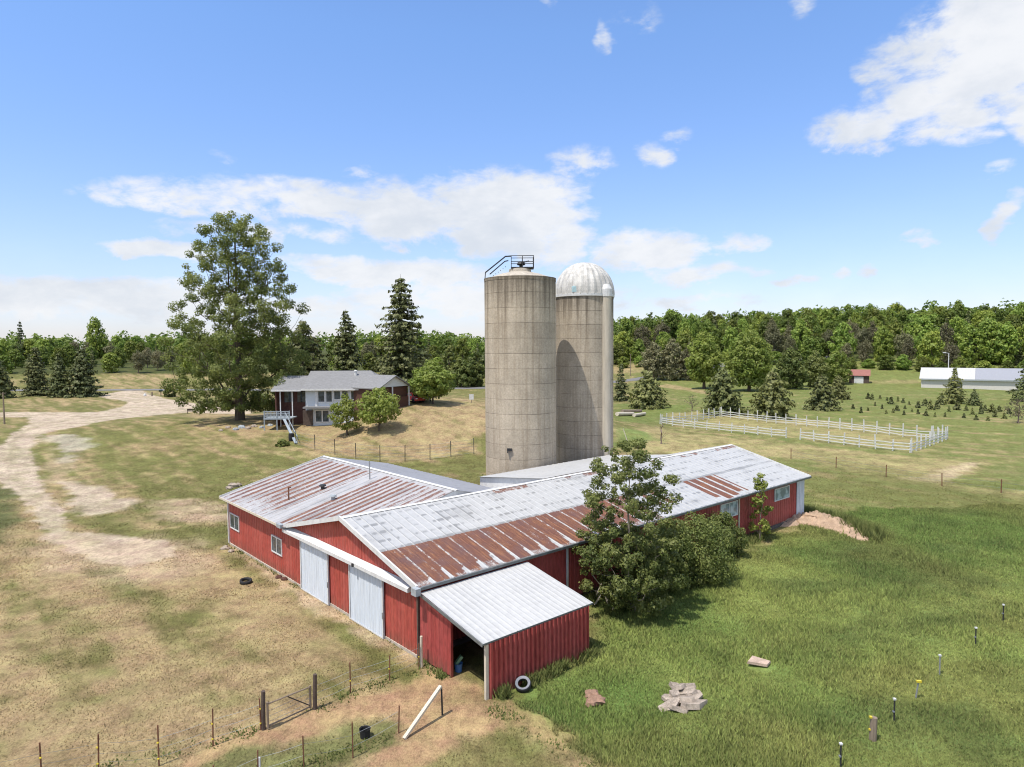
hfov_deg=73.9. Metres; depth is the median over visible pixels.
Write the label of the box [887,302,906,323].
forest tree
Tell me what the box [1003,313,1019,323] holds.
forest tree
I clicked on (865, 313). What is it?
forest tree
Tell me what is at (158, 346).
forest tree
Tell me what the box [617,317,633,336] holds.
forest tree
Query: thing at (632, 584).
broadleaf tree
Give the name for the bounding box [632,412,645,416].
log
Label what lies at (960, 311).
forest tree
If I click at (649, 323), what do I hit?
forest tree
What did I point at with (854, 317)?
forest tree
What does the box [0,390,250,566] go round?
gravel drive
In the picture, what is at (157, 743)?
wire fence
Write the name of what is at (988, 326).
forest tree
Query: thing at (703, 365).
broadleaf tree
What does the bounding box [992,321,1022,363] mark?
forest tree
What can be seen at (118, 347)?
forest tree
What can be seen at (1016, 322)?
forest tree
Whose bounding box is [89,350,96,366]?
forest conifer
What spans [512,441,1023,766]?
meadow grass
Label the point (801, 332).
forest tree
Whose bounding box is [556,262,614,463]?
silo
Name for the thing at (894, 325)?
forest tree
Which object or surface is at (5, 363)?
forest tree
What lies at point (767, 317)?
forest tree
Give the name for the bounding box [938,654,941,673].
meadow post
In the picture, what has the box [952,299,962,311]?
forest tree
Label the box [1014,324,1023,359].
forest tree
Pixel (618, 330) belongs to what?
forest tree
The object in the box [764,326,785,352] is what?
brown tree
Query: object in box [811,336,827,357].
forest tree
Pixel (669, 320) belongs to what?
forest tree
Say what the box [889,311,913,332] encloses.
forest tree
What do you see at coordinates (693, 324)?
forest tree
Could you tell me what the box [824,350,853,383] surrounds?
broadleaf tree
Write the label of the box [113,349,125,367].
forest tree
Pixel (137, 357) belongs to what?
brown tree
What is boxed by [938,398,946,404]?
seedling pine
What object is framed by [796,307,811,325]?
forest tree
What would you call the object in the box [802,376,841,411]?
pine tree
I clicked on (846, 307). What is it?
forest tree
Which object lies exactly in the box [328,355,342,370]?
forest tree
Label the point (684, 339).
forest tree
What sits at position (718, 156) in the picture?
sky
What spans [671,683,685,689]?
concrete slab
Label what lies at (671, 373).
broadleaf tree
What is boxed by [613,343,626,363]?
forest tree
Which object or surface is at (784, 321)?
forest tree
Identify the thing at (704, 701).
concrete slab
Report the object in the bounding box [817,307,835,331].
forest tree
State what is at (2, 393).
utility pole
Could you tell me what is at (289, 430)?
staircase
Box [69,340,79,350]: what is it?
brown tree
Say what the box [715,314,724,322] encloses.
forest tree
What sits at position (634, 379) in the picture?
road
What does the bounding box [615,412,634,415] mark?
log
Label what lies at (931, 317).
forest tree
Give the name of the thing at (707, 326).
forest tree
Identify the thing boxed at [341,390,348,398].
window
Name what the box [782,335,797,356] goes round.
brown tree
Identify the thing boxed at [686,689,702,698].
concrete slab
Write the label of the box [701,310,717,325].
forest tree
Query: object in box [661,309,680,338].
forest tree
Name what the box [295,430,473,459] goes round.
wire fence
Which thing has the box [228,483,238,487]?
rock
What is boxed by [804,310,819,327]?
forest tree
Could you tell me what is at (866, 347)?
brown tree
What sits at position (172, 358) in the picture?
brown tree
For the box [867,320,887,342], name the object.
forest tree
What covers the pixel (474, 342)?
forest tree
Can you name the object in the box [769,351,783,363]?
forest tree
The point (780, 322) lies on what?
forest tree
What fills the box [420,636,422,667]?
corner post
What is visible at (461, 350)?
broadleaf tree
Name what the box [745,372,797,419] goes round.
pine tree
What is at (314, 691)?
gate post
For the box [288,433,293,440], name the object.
barrel
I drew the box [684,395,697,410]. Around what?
brown bush
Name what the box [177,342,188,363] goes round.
forest tree
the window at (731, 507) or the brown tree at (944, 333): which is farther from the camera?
the brown tree at (944, 333)
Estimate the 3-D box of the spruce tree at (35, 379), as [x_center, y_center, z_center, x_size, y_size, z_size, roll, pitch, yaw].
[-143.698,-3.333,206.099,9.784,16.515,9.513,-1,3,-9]
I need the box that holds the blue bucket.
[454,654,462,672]
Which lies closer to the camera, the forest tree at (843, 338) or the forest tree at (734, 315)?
the forest tree at (843, 338)
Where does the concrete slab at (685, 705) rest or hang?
on the ground at (198, 445)
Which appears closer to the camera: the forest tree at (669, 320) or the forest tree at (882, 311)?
the forest tree at (669, 320)
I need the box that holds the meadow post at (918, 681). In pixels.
[915,680,921,698]
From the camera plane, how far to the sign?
111.00 m
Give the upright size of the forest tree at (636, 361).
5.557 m
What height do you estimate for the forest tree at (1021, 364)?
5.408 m
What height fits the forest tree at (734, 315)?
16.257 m
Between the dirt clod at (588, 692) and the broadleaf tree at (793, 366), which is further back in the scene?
the broadleaf tree at (793, 366)
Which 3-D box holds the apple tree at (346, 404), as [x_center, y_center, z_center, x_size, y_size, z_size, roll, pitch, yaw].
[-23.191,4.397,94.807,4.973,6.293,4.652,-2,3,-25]
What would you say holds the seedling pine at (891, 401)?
on the ground at (198, 445)
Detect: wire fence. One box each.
[4,698,260,766]
[213,705,399,766]
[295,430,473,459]
[317,644,419,699]
[793,455,1023,492]
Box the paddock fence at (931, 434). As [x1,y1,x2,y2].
[660,407,947,452]
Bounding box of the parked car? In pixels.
[410,393,424,402]
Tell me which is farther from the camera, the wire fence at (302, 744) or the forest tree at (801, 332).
the forest tree at (801, 332)
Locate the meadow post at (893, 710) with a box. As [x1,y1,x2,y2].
[892,698,895,720]
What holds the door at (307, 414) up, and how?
in the house
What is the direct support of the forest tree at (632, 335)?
on the ground at (198, 445)
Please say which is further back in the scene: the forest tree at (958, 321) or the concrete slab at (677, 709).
the forest tree at (958, 321)
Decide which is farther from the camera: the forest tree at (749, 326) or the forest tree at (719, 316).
the forest tree at (719, 316)
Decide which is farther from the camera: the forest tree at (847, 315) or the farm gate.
the forest tree at (847, 315)
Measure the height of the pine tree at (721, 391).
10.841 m
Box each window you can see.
[230,512,239,531]
[271,534,281,556]
[284,392,293,401]
[297,391,304,401]
[315,410,329,422]
[317,391,324,402]
[325,390,332,402]
[333,390,340,399]
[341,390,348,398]
[350,390,353,399]
[720,500,737,516]
[774,485,789,501]
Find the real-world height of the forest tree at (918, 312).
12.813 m
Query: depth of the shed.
231.97 m
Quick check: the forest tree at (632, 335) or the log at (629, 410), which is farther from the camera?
the forest tree at (632, 335)
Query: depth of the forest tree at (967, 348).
265.25 m
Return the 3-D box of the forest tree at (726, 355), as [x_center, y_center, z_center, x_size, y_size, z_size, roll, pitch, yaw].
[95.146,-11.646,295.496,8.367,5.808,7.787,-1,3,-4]
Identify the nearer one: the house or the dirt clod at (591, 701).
the dirt clod at (591, 701)
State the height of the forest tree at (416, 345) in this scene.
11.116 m
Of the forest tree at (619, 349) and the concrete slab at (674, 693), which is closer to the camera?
the concrete slab at (674, 693)
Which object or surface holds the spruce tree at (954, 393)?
on the ground at (198, 445)
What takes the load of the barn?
on the ground at (198, 445)
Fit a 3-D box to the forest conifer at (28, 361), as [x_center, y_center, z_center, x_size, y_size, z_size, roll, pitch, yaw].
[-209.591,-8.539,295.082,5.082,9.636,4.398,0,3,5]
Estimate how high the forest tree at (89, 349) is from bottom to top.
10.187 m
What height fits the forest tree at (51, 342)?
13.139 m
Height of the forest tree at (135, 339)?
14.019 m
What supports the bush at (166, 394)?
on the ground at (198, 445)
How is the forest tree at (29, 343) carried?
on the ground at (198, 445)
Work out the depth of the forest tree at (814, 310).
389.02 m
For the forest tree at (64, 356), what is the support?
on the ground at (198, 445)
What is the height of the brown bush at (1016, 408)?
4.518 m
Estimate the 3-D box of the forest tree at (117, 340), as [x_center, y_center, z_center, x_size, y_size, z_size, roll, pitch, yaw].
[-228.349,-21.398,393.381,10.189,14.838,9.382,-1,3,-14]
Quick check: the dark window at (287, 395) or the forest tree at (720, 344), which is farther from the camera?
the forest tree at (720, 344)
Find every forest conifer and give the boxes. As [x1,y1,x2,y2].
[17,322,26,358]
[24,354,33,373]
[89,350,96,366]
[424,339,430,359]
[476,343,481,361]
[711,312,718,331]
[964,311,972,324]
[1010,340,1023,365]
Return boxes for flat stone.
[747,656,770,666]
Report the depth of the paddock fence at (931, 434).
104.83 m
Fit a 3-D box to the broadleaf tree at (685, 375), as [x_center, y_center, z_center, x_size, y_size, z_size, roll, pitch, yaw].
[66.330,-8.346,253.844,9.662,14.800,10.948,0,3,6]
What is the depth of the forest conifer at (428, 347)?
364.63 m
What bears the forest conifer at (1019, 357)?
on the ground at (198, 445)
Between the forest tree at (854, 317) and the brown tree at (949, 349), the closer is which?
the brown tree at (949, 349)
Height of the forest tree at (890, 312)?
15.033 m
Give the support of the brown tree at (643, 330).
on the ground at (198, 445)
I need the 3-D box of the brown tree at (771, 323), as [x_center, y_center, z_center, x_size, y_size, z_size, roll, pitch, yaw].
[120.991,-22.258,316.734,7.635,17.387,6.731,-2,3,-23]
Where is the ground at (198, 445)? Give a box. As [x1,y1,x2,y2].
[0,341,1023,766]
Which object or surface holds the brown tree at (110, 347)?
on the ground at (198, 445)
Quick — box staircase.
[283,413,297,443]
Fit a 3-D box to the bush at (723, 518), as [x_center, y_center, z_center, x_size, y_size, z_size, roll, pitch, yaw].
[13.905,10.124,45.128,3.345,3.439,3.152,-2,4,-29]
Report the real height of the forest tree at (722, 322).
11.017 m
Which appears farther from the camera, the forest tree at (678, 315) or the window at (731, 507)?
the forest tree at (678, 315)
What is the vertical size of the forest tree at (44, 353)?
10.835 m
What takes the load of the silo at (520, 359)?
on the ground at (198, 445)
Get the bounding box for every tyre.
[239,577,251,584]
[515,676,530,692]
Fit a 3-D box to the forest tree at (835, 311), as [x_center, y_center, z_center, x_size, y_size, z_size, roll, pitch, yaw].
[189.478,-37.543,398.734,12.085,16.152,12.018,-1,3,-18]
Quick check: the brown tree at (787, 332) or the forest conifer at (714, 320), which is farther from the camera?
the forest conifer at (714, 320)
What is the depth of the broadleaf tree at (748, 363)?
203.03 m
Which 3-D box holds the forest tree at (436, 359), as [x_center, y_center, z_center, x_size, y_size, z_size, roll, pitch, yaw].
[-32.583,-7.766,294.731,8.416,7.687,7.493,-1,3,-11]
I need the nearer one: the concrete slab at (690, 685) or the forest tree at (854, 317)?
the concrete slab at (690, 685)
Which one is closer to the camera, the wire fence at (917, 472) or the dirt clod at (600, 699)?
the dirt clod at (600, 699)
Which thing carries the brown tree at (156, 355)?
on the ground at (198, 445)
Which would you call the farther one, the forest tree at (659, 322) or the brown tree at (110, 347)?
the brown tree at (110, 347)
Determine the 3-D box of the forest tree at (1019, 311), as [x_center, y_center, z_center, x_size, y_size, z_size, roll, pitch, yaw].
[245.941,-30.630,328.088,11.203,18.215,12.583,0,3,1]
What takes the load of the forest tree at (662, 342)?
on the ground at (198, 445)
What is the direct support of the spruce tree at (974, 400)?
on the ground at (198, 445)
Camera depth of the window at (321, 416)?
105.26 m
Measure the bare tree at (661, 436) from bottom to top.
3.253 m
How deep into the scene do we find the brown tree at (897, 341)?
275.82 m
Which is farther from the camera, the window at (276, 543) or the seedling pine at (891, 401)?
the seedling pine at (891, 401)
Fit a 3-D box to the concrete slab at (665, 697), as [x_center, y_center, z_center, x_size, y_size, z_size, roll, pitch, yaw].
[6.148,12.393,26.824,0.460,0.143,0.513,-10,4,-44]
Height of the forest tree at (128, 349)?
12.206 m
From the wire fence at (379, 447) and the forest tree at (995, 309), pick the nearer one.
the wire fence at (379, 447)
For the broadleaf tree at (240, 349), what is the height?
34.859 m
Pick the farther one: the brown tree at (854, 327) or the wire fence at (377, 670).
the brown tree at (854, 327)
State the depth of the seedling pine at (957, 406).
143.11 m
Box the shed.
[848,369,870,382]
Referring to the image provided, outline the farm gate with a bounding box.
[266,685,311,728]
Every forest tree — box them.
[0,339,9,354]
[0,354,14,373]
[6,349,25,367]
[7,343,23,356]
[22,338,35,357]
[31,337,55,357]
[32,346,52,366]
[46,337,56,347]
[48,347,69,370]
[61,343,75,359]
[65,350,74,366]
[81,316,109,357]
[85,345,98,363]
[100,352,122,372]
[108,334,124,352]
[111,346,127,363]
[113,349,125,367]
[122,340,136,360]
[130,335,143,355]
[133,341,147,363]
[156,335,168,352]
[157,346,170,363]
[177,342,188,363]
[179,352,194,372]
[206,349,215,362]
[278,337,287,352]
[326,338,343,358]
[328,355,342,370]
[361,352,376,370]
[374,335,387,355]
[407,340,420,353]
[428,344,440,358]
[429,357,443,367]
[431,351,440,360]
[439,337,455,355]
[467,338,481,357]
[613,326,631,352]
[613,331,636,358]
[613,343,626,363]
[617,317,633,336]
[617,356,629,367]
[627,328,639,347]
[628,316,639,335]
[630,338,645,359]
[632,355,642,366]
[642,317,655,337]
[652,319,665,341]
[655,331,672,353]
[658,338,669,353]
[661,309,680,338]
[663,312,677,339]
[672,309,681,326]
[675,318,694,342]
[676,332,691,355]
[677,328,693,348]
[686,313,698,337]
[693,319,719,350]
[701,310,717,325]
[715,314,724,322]
[715,328,726,350]
[716,324,726,336]
[718,319,728,327]
[721,325,739,356]
[722,319,742,351]
[722,352,728,362]
[727,311,738,322]
[731,314,749,326]
[737,318,747,336]
[744,324,758,333]
[751,310,765,330]
[755,315,764,331]
[756,313,777,334]
[756,319,769,339]
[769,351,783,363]
[777,317,786,331]
[779,308,795,328]
[779,318,794,335]
[780,327,786,347]
[790,319,812,356]
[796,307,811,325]
[796,318,818,350]
[799,313,822,337]
[799,336,823,360]
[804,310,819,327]
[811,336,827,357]
[812,308,819,318]
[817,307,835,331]
[820,328,835,350]
[821,320,840,335]
[826,321,857,356]
[829,306,840,322]
[838,304,854,323]
[839,308,858,324]
[845,312,866,347]
[845,357,857,368]
[860,303,881,320]
[860,311,870,328]
[860,358,876,367]
[861,307,886,326]
[866,316,880,328]
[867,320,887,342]
[871,327,893,355]
[872,325,896,360]
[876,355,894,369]
[879,309,886,321]
[882,308,896,321]
[886,317,905,351]
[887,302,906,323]
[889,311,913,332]
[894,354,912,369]
[901,322,923,352]
[907,313,917,319]
[913,329,932,359]
[914,315,932,332]
[914,356,931,370]
[915,309,926,315]
[916,328,945,366]
[927,306,942,315]
[927,313,942,327]
[933,308,957,327]
[934,361,949,367]
[944,315,965,353]
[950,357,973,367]
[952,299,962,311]
[953,304,971,324]
[954,323,988,362]
[967,307,976,326]
[970,310,985,327]
[971,318,1004,362]
[974,360,995,367]
[978,305,989,311]
[978,312,1001,327]
[980,308,996,318]
[981,325,1022,363]
[992,306,1000,317]
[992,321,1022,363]
[995,309,1009,321]
[998,360,1014,367]
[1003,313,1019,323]
[1009,301,1023,318]
[1011,315,1023,351]
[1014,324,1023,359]
[1015,360,1023,368]
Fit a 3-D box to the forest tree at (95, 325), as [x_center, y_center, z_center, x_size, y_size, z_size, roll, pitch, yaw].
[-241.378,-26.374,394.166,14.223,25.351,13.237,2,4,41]
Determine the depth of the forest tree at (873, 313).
344.89 m
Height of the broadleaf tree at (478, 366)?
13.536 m
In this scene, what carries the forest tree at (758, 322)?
on the ground at (198, 445)
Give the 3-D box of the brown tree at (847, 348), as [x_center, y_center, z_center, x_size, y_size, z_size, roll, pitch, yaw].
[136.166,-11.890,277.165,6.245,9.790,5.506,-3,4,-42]
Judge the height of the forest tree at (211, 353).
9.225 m
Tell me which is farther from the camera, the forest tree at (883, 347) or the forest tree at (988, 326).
the forest tree at (883, 347)
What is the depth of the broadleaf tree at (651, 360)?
256.28 m
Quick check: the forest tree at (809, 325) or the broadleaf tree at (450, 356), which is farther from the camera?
the forest tree at (809, 325)
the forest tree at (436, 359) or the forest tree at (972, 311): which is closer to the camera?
the forest tree at (436, 359)
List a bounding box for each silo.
[484,255,555,475]
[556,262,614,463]
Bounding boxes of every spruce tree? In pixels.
[0,359,19,398]
[18,347,50,396]
[42,353,72,397]
[56,348,107,397]
[259,320,334,412]
[325,311,366,370]
[371,274,433,393]
[613,364,629,401]
[937,368,968,403]
[964,388,982,405]
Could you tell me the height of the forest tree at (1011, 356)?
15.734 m
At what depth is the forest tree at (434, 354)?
325.70 m
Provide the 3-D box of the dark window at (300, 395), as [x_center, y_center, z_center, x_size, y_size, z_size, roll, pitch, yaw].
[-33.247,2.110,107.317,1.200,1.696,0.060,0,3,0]
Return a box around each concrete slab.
[658,697,679,711]
[661,694,671,701]
[668,704,688,713]
[669,681,678,688]
[669,689,679,697]
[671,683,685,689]
[678,695,695,702]
[679,686,696,695]
[680,701,702,709]
[685,683,695,687]
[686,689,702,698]
[695,699,707,705]
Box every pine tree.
[628,371,671,409]
[699,366,752,415]
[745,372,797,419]
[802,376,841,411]
[826,374,852,399]
[1006,365,1023,400]
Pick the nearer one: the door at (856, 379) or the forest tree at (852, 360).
the door at (856, 379)
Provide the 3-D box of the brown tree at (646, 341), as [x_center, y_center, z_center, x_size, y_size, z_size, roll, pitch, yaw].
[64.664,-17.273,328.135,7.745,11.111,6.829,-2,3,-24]
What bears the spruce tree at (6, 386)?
on the ground at (198, 445)
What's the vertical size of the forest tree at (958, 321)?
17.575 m
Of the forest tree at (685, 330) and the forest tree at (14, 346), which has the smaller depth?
the forest tree at (685, 330)
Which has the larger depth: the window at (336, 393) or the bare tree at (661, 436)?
the window at (336, 393)
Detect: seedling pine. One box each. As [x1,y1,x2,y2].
[887,397,893,403]
[920,399,927,405]
[925,399,935,409]
[934,400,940,408]
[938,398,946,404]
[952,402,961,409]
[978,406,983,413]
[985,403,995,412]
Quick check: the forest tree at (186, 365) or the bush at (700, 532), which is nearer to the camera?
the bush at (700, 532)
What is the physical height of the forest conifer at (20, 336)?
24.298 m
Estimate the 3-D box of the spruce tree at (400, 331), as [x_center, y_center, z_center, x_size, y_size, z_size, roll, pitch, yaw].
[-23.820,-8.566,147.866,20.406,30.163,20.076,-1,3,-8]
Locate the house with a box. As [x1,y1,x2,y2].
[271,370,410,426]
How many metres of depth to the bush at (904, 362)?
260.30 m
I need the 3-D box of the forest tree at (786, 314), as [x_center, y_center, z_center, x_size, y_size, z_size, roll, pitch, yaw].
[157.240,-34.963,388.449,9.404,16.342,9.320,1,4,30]
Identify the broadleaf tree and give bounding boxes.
[156,210,312,420]
[407,359,456,403]
[438,345,458,384]
[448,357,476,387]
[454,338,471,360]
[464,350,484,386]
[571,437,689,616]
[638,341,667,379]
[656,338,687,380]
[677,341,692,380]
[684,330,724,388]
[721,329,773,390]
[773,347,809,389]
[803,350,831,386]
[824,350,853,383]
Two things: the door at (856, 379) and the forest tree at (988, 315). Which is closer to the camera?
the door at (856, 379)
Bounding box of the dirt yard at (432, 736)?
[181,670,591,766]
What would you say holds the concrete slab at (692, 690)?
on the ground at (198, 445)
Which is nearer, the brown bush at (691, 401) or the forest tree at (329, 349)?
the brown bush at (691, 401)
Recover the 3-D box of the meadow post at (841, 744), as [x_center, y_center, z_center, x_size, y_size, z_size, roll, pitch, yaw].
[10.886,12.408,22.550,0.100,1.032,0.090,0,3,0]
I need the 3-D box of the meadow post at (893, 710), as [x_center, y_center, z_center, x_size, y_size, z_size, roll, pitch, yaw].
[14.140,12.196,25.182,0.100,1.128,0.090,0,3,0]
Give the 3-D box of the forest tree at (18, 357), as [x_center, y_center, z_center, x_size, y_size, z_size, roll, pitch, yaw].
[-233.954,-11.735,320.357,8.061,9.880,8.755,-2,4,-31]
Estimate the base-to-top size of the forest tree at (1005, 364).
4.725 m
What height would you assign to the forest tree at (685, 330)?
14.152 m
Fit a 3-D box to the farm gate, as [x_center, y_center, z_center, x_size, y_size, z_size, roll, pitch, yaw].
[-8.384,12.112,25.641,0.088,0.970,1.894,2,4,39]
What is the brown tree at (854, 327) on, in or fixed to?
on the ground at (198, 445)
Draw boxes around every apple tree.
[328,392,361,434]
[355,386,403,430]
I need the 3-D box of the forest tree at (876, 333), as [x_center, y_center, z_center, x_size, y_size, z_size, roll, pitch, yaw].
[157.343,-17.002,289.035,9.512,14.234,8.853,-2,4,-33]
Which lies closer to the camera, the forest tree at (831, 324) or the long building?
the long building
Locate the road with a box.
[13,356,829,390]
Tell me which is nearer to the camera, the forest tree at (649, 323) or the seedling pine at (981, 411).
the seedling pine at (981, 411)
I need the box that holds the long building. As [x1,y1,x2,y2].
[919,367,1023,390]
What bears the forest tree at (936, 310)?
on the ground at (198, 445)
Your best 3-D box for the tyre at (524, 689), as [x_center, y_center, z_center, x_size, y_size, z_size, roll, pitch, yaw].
[0.447,12.261,27.745,0.680,0.235,0.680,-6,33,0]
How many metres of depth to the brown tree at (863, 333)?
291.09 m
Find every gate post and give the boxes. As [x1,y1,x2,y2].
[261,690,265,730]
[313,673,316,709]
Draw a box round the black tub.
[359,725,370,739]
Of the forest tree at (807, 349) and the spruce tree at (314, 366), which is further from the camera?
the forest tree at (807, 349)
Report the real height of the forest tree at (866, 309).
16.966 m
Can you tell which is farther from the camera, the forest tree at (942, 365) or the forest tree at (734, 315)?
the forest tree at (734, 315)
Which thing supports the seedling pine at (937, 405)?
on the ground at (198, 445)
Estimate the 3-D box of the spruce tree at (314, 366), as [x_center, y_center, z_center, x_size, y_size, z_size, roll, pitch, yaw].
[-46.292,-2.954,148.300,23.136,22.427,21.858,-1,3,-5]
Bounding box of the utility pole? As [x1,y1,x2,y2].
[0,392,5,423]
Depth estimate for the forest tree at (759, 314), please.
382.84 m
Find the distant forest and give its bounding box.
[0,298,1018,354]
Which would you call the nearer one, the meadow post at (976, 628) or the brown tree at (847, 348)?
the meadow post at (976, 628)
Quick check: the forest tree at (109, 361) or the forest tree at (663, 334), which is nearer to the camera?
the forest tree at (109, 361)
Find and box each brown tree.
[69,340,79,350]
[102,342,115,354]
[129,350,144,372]
[141,347,152,367]
[151,349,165,370]
[162,348,175,366]
[361,342,372,359]
[368,341,376,356]
[634,323,651,348]
[639,336,652,357]
[652,322,671,341]
[764,317,779,345]
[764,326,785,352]
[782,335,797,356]
[783,326,793,345]
[821,329,835,356]
[839,343,853,361]
[842,319,859,343]
[854,326,872,354]
[857,340,874,361]
[864,321,877,346]
[893,330,914,358]
[900,339,916,362]
[936,322,957,359]
[939,342,961,367]
[970,343,982,363]
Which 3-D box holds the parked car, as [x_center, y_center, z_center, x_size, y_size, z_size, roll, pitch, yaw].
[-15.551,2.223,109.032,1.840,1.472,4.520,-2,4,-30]
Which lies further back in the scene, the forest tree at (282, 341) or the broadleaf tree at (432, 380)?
the forest tree at (282, 341)
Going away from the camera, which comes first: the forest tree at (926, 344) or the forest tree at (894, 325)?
the forest tree at (926, 344)
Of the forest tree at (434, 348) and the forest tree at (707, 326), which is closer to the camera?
the forest tree at (707, 326)
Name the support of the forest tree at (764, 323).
on the ground at (198, 445)
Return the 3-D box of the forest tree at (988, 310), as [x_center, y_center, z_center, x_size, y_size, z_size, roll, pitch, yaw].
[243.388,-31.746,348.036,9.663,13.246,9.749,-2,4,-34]
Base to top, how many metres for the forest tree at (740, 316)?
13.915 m
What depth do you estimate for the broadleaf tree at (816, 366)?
220.33 m
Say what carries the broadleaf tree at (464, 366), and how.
on the ground at (198, 445)
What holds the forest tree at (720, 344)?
on the ground at (198, 445)
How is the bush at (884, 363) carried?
on the ground at (198, 445)
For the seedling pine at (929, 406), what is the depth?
143.40 m
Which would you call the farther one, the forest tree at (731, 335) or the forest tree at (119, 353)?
the forest tree at (119, 353)
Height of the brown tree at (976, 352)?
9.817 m
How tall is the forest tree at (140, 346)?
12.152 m
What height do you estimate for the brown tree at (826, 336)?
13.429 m
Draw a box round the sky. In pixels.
[0,0,1023,346]
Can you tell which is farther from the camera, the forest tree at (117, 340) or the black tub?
the forest tree at (117, 340)
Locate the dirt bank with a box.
[780,510,868,540]
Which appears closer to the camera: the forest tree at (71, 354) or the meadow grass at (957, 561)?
the meadow grass at (957, 561)
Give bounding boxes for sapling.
[748,473,773,539]
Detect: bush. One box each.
[163,387,176,396]
[275,439,289,446]
[647,515,696,594]
[666,509,738,588]
[675,550,705,590]
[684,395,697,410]
[706,511,749,561]
[1004,398,1023,422]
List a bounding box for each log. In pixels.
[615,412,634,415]
[620,409,641,411]
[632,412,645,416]
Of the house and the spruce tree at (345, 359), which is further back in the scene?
the spruce tree at (345, 359)
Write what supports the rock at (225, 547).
on the ground at (198, 445)
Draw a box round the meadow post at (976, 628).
[974,627,977,643]
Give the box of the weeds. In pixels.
[93,503,903,766]
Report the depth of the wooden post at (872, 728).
23.99 m
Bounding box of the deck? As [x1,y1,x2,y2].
[263,411,296,430]
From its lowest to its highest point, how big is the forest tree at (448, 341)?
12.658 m
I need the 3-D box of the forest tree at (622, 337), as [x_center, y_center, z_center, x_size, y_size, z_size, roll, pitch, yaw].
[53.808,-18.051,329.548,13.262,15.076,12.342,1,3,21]
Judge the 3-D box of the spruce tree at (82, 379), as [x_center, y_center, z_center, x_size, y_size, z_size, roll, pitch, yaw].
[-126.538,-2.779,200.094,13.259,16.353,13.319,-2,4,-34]
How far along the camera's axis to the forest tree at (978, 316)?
327.14 m
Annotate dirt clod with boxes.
[585,689,598,697]
[585,698,595,706]
[588,695,605,705]
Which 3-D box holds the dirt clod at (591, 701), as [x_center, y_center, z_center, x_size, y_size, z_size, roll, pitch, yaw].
[3.096,12.459,26.552,0.449,0.347,0.480,1,3,20]
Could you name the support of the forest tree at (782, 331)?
on the ground at (198, 445)
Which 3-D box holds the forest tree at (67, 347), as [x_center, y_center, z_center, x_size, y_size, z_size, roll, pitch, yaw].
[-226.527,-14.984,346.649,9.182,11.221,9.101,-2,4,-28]
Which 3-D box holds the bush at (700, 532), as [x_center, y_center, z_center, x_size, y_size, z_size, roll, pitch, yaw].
[10.750,9.804,40.541,5.202,4.588,4.664,0,3,0]
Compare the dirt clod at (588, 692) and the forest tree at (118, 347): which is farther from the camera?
the forest tree at (118, 347)
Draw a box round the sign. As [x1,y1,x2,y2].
[469,394,473,402]
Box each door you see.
[300,541,329,605]
[303,410,312,424]
[348,564,384,638]
[854,377,862,382]
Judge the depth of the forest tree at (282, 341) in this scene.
393.52 m
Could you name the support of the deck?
on the ground at (198, 445)
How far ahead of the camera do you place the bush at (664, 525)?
38.49 m
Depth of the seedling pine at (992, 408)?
136.28 m
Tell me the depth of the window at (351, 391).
105.08 m
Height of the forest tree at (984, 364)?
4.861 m
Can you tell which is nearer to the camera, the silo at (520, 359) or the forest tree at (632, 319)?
the silo at (520, 359)
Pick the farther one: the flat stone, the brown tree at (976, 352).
the brown tree at (976, 352)
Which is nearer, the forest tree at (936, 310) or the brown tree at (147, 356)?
the brown tree at (147, 356)
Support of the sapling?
on the ground at (198, 445)
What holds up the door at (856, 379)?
in the shed
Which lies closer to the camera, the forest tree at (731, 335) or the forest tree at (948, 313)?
the forest tree at (731, 335)
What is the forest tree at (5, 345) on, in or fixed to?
on the ground at (198, 445)
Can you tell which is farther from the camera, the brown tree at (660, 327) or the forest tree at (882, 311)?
the forest tree at (882, 311)
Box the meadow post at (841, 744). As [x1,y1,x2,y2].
[838,742,842,766]
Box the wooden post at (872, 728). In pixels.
[868,716,877,741]
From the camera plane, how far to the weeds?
29.04 m
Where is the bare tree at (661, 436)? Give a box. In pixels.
[657,424,665,443]
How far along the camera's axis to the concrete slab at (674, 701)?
26.30 m
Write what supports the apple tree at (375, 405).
on the ground at (198, 445)
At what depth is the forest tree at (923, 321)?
309.32 m
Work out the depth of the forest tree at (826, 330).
311.74 m
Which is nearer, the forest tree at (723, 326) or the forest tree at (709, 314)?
the forest tree at (723, 326)
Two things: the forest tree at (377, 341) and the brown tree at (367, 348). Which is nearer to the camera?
the brown tree at (367, 348)
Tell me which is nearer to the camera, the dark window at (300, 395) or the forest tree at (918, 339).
the dark window at (300, 395)
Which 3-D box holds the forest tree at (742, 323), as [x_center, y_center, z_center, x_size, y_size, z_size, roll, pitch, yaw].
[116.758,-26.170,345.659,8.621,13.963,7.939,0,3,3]
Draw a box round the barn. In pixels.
[219,444,811,699]
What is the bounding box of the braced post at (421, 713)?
[402,685,442,739]
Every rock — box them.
[220,545,229,549]
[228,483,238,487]
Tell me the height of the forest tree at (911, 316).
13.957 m
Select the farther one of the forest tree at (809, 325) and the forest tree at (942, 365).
the forest tree at (809, 325)
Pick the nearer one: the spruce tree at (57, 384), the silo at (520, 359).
the silo at (520, 359)
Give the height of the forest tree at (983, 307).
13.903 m
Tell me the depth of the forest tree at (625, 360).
306.64 m
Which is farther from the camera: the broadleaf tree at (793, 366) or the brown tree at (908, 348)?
the brown tree at (908, 348)

